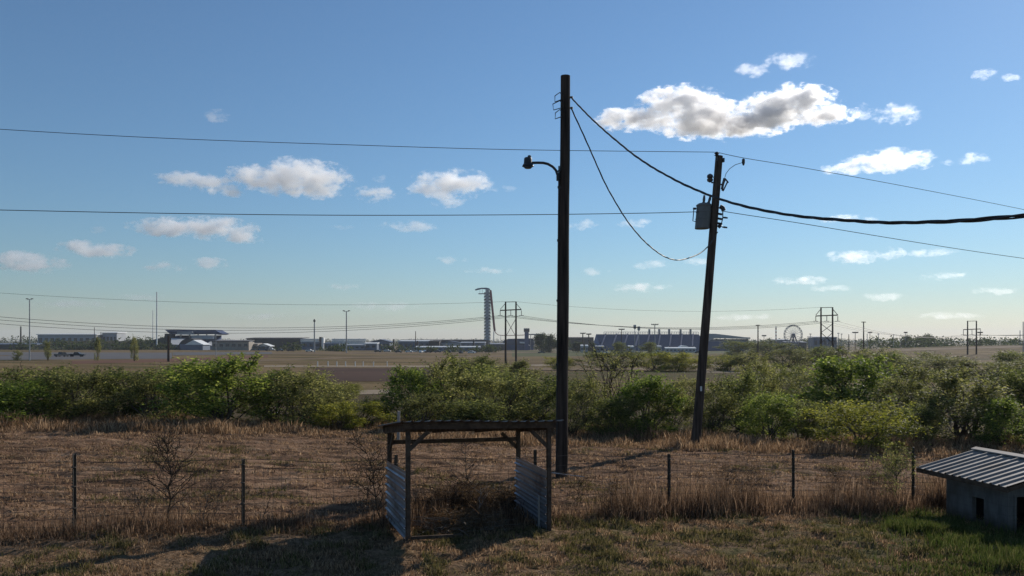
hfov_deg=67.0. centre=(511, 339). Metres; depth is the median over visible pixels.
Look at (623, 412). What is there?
shrub
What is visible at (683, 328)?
transmission line
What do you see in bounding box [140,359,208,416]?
shrub
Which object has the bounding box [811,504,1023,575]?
green grass
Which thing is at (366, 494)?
bare sapling
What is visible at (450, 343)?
hall
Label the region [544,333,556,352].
tree
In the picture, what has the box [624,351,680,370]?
shrub
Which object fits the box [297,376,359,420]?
shrub
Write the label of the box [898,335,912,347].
hall
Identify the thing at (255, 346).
hall
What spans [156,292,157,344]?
light mast
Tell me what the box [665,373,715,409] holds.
shrub
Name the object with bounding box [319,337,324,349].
tower block
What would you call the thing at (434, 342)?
hall
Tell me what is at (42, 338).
hall
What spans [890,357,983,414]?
shrub
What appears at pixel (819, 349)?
shrub
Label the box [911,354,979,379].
shrub
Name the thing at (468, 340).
hall
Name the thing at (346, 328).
light mast
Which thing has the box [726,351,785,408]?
shrub
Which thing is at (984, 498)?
window frame
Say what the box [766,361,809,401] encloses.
shrub
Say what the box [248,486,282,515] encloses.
bare sapling
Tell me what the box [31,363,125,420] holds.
shrub
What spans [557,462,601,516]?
weed clump
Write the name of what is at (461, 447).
bare sapling
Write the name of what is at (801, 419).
shrub
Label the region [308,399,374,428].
shrub
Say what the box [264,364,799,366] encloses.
perimeter road
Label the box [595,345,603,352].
hall
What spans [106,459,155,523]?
bare sapling
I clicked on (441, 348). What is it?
hall
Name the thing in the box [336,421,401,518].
bare sapling
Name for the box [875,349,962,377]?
shrub
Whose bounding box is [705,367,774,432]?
shrub
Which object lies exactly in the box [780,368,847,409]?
shrub
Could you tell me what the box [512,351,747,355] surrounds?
mown verge
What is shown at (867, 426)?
shrub
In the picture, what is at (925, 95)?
sky
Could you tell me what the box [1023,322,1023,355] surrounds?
light mast
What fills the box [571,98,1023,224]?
service cable
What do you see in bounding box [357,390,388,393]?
creek road
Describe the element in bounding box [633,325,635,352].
light mast
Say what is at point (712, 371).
access road
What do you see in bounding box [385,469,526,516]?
brush pile
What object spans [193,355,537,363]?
dirt path
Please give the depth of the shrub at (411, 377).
34.79 m
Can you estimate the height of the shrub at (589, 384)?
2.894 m
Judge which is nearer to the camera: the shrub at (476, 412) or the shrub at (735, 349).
the shrub at (476, 412)
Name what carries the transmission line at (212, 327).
attached to the transmission tower at (515, 321)
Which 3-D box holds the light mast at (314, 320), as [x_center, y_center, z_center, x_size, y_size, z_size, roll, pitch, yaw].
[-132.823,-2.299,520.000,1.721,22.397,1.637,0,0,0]
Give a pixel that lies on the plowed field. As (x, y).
(357, 374)
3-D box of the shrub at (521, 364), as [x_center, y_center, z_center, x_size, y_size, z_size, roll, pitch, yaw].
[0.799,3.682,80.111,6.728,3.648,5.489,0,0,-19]
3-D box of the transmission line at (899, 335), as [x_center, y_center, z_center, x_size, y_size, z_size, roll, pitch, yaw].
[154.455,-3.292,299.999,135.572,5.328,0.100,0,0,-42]
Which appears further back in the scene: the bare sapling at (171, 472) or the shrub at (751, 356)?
the shrub at (751, 356)
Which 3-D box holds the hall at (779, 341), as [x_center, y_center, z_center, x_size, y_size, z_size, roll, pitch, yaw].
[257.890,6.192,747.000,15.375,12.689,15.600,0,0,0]
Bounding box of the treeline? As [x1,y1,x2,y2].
[0,334,1022,351]
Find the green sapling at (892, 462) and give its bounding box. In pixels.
[858,440,921,498]
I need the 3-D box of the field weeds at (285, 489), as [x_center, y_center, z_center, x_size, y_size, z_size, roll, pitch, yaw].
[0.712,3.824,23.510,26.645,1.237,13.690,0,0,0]
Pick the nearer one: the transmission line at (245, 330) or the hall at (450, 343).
the transmission line at (245, 330)
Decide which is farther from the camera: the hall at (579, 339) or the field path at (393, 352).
the hall at (579, 339)
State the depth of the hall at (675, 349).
600.00 m
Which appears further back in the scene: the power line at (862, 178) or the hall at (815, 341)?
the hall at (815, 341)
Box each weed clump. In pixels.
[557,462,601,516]
[582,469,633,511]
[705,453,764,492]
[730,453,775,495]
[811,458,855,495]
[845,453,894,495]
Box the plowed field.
[316,368,470,380]
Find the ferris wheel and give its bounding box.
[784,325,802,348]
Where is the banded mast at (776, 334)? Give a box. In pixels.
[775,326,776,343]
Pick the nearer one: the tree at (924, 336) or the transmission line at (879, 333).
the transmission line at (879, 333)
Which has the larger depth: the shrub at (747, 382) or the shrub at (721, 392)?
the shrub at (721, 392)
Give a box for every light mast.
[26,298,32,360]
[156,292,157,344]
[313,319,315,351]
[343,310,349,352]
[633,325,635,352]
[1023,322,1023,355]
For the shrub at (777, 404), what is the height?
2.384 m
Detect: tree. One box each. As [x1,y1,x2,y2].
[532,332,546,351]
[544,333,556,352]
[571,341,584,351]
[588,342,597,352]
[915,333,935,344]
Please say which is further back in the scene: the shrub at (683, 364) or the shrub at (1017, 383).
the shrub at (683, 364)
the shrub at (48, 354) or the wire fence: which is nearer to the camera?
the wire fence
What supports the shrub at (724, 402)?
on the ground at (406, 557)
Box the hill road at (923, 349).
[896,346,1022,350]
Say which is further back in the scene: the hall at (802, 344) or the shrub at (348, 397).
the hall at (802, 344)
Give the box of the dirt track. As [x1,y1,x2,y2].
[72,355,267,363]
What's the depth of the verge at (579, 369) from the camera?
176.03 m
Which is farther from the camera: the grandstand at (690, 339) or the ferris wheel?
the grandstand at (690, 339)
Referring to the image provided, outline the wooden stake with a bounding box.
[397,411,399,439]
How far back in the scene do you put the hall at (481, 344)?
720.00 m
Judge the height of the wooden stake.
1.360 m
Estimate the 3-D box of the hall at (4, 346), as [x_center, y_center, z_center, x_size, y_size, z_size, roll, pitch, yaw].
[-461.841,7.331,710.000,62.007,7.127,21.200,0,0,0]
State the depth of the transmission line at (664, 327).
254.97 m
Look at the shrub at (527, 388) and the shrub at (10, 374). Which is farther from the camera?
the shrub at (527, 388)
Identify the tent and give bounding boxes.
[171,338,183,349]
[178,338,204,349]
[185,340,210,349]
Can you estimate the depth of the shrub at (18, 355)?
224.60 m
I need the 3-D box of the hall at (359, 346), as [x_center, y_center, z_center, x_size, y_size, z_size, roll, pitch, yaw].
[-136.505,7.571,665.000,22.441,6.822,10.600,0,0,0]
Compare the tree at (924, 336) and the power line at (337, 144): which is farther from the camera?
the tree at (924, 336)
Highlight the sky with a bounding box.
[0,0,1023,340]
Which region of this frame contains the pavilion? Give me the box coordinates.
[708,334,749,350]
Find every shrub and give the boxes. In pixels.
[0,361,97,416]
[0,376,76,423]
[12,349,23,359]
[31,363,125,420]
[44,340,51,359]
[67,364,180,417]
[94,336,101,360]
[111,366,191,419]
[129,334,138,360]
[136,351,297,421]
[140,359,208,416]
[225,363,315,421]
[257,363,348,426]
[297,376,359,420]
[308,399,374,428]
[330,395,403,426]
[336,383,365,396]
[373,362,446,423]
[397,389,451,420]
[403,356,478,419]
[422,349,538,416]
[434,395,513,431]
[452,352,500,389]
[458,366,548,420]
[493,372,550,402]
[495,357,549,382]
[496,371,584,421]
[540,377,592,404]
[541,356,578,369]
[545,370,614,429]
[568,349,648,369]
[568,403,588,436]
[575,341,654,421]
[577,393,653,438]
[603,368,692,438]
[610,341,632,356]
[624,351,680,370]
[638,342,661,354]
[644,376,694,430]
[649,349,708,371]
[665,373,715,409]
[686,380,748,435]
[694,354,750,370]
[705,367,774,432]
[705,371,743,413]
[717,340,756,355]
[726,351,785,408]
[727,350,768,370]
[731,388,806,439]
[741,339,801,355]
[758,346,816,366]
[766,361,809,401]
[776,396,839,440]
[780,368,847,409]
[782,354,821,383]
[788,350,904,424]
[792,396,939,452]
[795,343,841,365]
[798,345,873,371]
[841,346,912,372]
[860,370,939,427]
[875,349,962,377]
[881,395,959,441]
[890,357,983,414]
[901,366,1023,441]
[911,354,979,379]
[939,358,1023,381]
[967,394,1023,446]
[977,359,1023,429]
[984,349,1023,375]
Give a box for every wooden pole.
[167,336,169,361]
[756,325,758,356]
[863,322,863,355]
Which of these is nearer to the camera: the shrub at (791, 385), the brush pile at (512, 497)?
the brush pile at (512, 497)
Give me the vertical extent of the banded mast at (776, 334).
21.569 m
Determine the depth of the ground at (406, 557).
19.91 m
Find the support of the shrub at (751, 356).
on the ground at (406, 557)
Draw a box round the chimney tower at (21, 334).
[20,326,21,344]
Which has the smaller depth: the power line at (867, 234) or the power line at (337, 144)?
the power line at (337, 144)
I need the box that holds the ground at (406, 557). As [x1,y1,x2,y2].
[0,341,1023,575]
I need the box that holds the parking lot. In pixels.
[0,352,171,359]
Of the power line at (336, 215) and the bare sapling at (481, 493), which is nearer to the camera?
the bare sapling at (481, 493)
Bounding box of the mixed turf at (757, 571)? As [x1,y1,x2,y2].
[0,504,1023,575]
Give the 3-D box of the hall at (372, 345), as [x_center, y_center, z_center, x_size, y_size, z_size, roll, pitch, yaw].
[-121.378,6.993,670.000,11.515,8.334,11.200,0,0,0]
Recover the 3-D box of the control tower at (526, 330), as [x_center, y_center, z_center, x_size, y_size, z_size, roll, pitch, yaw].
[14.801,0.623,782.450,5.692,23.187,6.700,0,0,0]
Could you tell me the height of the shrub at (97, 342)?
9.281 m
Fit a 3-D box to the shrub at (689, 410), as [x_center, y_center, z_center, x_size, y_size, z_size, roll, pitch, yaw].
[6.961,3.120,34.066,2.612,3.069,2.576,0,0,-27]
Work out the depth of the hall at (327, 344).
670.00 m
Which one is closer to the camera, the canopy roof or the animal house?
the animal house
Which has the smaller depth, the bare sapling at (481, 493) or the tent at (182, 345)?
the bare sapling at (481, 493)
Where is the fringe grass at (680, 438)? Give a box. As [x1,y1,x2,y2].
[0,409,1023,459]
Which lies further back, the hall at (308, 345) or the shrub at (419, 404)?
the hall at (308, 345)
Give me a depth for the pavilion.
730.00 m
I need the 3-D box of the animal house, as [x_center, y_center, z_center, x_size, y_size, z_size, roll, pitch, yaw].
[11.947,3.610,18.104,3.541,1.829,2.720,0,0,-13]
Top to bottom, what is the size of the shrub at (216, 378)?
3.516 m
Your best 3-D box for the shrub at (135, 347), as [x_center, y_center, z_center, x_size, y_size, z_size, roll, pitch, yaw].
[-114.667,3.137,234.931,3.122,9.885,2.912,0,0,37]
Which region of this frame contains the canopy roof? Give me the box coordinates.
[529,334,538,349]
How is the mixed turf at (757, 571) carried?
on the ground at (406, 557)
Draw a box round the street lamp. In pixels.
[522,155,560,180]
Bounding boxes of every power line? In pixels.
[0,129,680,151]
[6,210,698,215]
[719,152,1023,209]
[723,211,1023,258]
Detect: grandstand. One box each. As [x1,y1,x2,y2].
[165,330,227,345]
[594,329,699,350]
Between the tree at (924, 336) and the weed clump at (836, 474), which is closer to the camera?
the weed clump at (836, 474)
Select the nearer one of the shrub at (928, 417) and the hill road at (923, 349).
the shrub at (928, 417)
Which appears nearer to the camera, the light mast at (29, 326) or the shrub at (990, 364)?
the shrub at (990, 364)
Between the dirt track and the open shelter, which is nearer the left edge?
the dirt track
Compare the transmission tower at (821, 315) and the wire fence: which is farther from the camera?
the transmission tower at (821, 315)
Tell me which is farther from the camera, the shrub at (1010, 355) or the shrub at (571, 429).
the shrub at (1010, 355)
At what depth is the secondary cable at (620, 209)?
24.07 m
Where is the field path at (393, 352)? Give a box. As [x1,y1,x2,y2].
[272,352,556,353]
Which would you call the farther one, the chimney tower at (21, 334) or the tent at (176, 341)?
the chimney tower at (21, 334)
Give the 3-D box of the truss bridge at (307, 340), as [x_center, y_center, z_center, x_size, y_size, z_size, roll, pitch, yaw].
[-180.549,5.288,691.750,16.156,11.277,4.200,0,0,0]
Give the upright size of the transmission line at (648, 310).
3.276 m
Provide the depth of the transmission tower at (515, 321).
254.77 m
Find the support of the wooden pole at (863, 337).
on the ground at (406, 557)
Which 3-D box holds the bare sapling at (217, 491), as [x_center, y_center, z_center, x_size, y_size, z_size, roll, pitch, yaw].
[-5.738,2.949,14.899,0.984,1.456,1.098,0,0,31]
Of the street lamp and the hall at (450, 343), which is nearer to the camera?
the street lamp
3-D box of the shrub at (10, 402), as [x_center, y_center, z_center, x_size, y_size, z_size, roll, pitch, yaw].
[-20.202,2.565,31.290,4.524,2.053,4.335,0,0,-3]
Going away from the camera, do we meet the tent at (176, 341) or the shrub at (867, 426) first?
the shrub at (867, 426)
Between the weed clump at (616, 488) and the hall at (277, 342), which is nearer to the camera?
the weed clump at (616, 488)
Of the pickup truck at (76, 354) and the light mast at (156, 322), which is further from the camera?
the light mast at (156, 322)
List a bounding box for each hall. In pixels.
[0,343,41,349]
[36,334,101,342]
[102,332,126,340]
[212,340,254,349]
[246,337,309,349]
[253,343,261,349]
[257,343,273,349]
[302,342,319,349]
[324,342,340,348]
[340,344,365,349]
[364,342,379,349]
[371,339,392,349]
[398,340,429,349]
[399,339,488,346]
[416,346,480,350]
[428,340,440,345]
[440,341,460,345]
[460,342,485,349]
[490,343,504,349]
[569,337,593,349]
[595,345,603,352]
[664,347,695,351]
[769,339,788,349]
[782,341,806,350]
[807,336,837,349]
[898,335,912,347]
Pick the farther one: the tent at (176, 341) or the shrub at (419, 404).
the tent at (176, 341)
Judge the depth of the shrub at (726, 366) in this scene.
163.06 m
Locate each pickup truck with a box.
[54,352,69,356]
[70,352,84,356]
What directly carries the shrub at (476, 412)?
on the ground at (406, 557)
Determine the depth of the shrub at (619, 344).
419.51 m
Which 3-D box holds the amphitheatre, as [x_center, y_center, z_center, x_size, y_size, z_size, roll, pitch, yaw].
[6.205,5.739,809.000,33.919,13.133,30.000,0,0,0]
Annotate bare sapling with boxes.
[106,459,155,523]
[126,422,213,524]
[168,468,245,523]
[173,456,239,523]
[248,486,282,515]
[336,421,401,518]
[341,445,392,515]
[437,419,488,488]
[472,477,488,510]
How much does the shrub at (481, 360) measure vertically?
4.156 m
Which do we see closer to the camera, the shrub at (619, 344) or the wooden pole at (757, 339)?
the wooden pole at (757, 339)
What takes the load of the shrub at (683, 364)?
on the ground at (406, 557)
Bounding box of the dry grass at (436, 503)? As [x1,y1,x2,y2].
[308,481,596,537]
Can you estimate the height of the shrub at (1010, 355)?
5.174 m
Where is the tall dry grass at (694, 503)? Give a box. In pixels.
[0,450,946,550]
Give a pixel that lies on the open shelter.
(531, 484)
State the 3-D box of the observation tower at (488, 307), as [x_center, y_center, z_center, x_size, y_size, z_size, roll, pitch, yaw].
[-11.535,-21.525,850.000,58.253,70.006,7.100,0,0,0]
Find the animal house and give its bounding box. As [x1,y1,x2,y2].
[916,447,1023,532]
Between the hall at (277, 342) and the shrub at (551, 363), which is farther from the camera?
the hall at (277, 342)
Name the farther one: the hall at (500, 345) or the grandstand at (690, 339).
the hall at (500, 345)
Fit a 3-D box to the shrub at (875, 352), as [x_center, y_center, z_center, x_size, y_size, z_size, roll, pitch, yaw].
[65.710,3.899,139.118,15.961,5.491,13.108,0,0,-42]
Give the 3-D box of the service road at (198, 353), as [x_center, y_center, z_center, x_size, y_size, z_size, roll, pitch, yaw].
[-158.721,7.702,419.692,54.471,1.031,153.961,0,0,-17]
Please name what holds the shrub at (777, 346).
on the ground at (406, 557)
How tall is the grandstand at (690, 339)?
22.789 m
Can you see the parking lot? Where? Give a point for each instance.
(88, 355)
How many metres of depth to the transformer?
29.73 m
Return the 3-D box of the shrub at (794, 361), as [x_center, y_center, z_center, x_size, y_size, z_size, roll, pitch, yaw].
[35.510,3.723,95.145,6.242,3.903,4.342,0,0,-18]
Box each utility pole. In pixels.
[553,74,572,477]
[691,152,744,443]
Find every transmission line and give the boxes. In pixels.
[4,316,504,330]
[6,293,505,304]
[6,316,493,327]
[6,316,515,332]
[506,316,814,327]
[517,316,825,328]
[524,302,817,310]
[526,316,836,329]
[816,321,958,336]
[827,321,967,337]
[838,321,976,337]
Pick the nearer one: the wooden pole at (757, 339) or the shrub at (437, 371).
the shrub at (437, 371)
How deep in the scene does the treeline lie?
601.41 m
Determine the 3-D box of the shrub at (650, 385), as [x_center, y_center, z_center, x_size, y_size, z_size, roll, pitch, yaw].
[5.847,2.841,33.093,3.941,3.332,3.581,0,0,-32]
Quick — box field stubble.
[0,422,1023,525]
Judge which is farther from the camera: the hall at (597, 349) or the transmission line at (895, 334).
the hall at (597, 349)
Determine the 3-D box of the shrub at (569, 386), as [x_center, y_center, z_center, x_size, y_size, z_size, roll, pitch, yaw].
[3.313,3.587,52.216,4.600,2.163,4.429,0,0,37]
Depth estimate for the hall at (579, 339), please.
800.00 m
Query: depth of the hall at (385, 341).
700.00 m
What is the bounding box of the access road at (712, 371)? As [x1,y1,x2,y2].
[706,370,806,372]
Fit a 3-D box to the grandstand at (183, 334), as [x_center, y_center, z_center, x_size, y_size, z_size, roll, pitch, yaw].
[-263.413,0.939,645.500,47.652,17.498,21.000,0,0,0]
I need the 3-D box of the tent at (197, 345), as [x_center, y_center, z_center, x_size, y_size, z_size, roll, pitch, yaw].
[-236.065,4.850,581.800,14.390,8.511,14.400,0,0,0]
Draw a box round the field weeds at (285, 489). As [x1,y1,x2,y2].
[15,433,939,508]
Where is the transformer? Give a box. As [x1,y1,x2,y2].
[692,195,711,229]
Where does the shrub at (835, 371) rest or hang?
on the ground at (406, 557)
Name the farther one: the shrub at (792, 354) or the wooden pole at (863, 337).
the wooden pole at (863, 337)
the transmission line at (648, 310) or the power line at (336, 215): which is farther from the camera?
the transmission line at (648, 310)
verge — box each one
[499,367,798,370]
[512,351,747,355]
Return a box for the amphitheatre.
[503,338,533,349]
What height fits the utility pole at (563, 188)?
11.865 m
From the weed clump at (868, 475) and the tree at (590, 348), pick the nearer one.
the weed clump at (868, 475)
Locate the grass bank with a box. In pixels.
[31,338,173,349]
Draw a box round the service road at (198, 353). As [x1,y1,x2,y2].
[173,352,271,354]
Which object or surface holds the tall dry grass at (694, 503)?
on the ground at (406, 557)
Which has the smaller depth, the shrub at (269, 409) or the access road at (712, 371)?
the shrub at (269, 409)
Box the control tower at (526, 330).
[524,328,529,349]
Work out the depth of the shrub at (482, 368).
39.61 m
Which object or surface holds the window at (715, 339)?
in the pavilion
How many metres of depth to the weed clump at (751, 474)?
18.56 m
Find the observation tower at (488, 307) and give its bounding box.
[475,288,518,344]
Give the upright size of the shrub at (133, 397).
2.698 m
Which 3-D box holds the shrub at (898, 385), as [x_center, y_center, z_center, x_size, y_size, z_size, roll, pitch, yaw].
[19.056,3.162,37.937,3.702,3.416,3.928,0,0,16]
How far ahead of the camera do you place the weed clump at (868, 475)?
19.28 m
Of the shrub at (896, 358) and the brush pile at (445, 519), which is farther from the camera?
the shrub at (896, 358)
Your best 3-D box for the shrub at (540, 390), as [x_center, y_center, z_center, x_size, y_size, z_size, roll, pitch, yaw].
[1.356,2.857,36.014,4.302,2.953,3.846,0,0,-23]
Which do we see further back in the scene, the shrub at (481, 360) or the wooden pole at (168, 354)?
the wooden pole at (168, 354)
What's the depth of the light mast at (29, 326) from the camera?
224.87 m
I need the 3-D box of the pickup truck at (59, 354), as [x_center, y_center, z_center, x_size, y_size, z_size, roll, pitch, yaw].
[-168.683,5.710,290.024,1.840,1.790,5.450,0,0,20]
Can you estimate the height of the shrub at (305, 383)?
3.096 m
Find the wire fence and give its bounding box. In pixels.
[0,447,1023,527]
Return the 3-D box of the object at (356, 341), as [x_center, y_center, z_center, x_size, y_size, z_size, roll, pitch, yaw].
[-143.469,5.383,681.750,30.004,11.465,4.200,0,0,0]
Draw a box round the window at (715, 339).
[715,339,747,339]
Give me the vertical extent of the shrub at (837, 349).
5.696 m
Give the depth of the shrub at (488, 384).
34.51 m
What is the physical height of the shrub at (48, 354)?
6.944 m
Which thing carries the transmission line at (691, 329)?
attached to the transmission tower at (515, 321)
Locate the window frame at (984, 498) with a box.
[971,494,985,523]
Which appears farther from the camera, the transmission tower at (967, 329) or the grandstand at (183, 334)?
the grandstand at (183, 334)
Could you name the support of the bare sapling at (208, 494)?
on the ground at (406, 557)
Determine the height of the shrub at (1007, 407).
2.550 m
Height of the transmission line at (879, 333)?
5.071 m
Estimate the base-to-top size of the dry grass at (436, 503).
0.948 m
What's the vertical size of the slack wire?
0.062 m
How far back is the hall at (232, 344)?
560.00 m
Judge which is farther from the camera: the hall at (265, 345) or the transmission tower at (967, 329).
the hall at (265, 345)
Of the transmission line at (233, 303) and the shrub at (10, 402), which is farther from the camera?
the transmission line at (233, 303)
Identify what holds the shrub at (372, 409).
on the ground at (406, 557)
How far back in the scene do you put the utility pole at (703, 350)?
29.86 m
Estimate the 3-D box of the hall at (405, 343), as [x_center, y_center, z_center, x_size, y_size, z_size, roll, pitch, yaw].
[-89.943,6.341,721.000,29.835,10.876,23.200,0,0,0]
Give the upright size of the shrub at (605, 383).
4.560 m
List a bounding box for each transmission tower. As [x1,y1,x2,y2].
[498,301,523,362]
[815,307,837,359]
[963,321,980,354]
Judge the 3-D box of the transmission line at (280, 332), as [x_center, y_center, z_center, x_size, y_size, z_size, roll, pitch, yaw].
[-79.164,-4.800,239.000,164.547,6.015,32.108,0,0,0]
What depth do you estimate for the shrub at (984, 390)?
33.38 m
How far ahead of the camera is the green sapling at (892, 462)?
18.94 m
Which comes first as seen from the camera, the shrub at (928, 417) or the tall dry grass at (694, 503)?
the tall dry grass at (694, 503)
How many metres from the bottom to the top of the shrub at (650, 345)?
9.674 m
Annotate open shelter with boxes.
[375,420,562,540]
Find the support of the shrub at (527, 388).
on the ground at (406, 557)
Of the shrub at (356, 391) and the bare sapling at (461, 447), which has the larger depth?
the shrub at (356, 391)
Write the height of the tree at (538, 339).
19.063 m
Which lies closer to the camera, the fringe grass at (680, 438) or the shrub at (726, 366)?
the fringe grass at (680, 438)
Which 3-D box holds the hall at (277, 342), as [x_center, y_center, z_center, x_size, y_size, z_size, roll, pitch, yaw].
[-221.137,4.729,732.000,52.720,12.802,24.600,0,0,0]
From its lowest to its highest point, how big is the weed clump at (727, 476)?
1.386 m
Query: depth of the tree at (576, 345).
618.00 m
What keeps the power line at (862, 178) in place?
attached to the utility pole at (703, 350)
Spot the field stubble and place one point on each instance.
(139, 433)
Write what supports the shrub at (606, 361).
on the ground at (406, 557)
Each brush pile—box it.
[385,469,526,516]
[391,502,517,535]
[482,479,571,509]
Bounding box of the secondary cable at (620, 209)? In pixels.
[571,109,717,260]
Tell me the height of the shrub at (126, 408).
2.743 m
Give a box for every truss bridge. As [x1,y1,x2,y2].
[300,339,318,348]
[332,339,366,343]

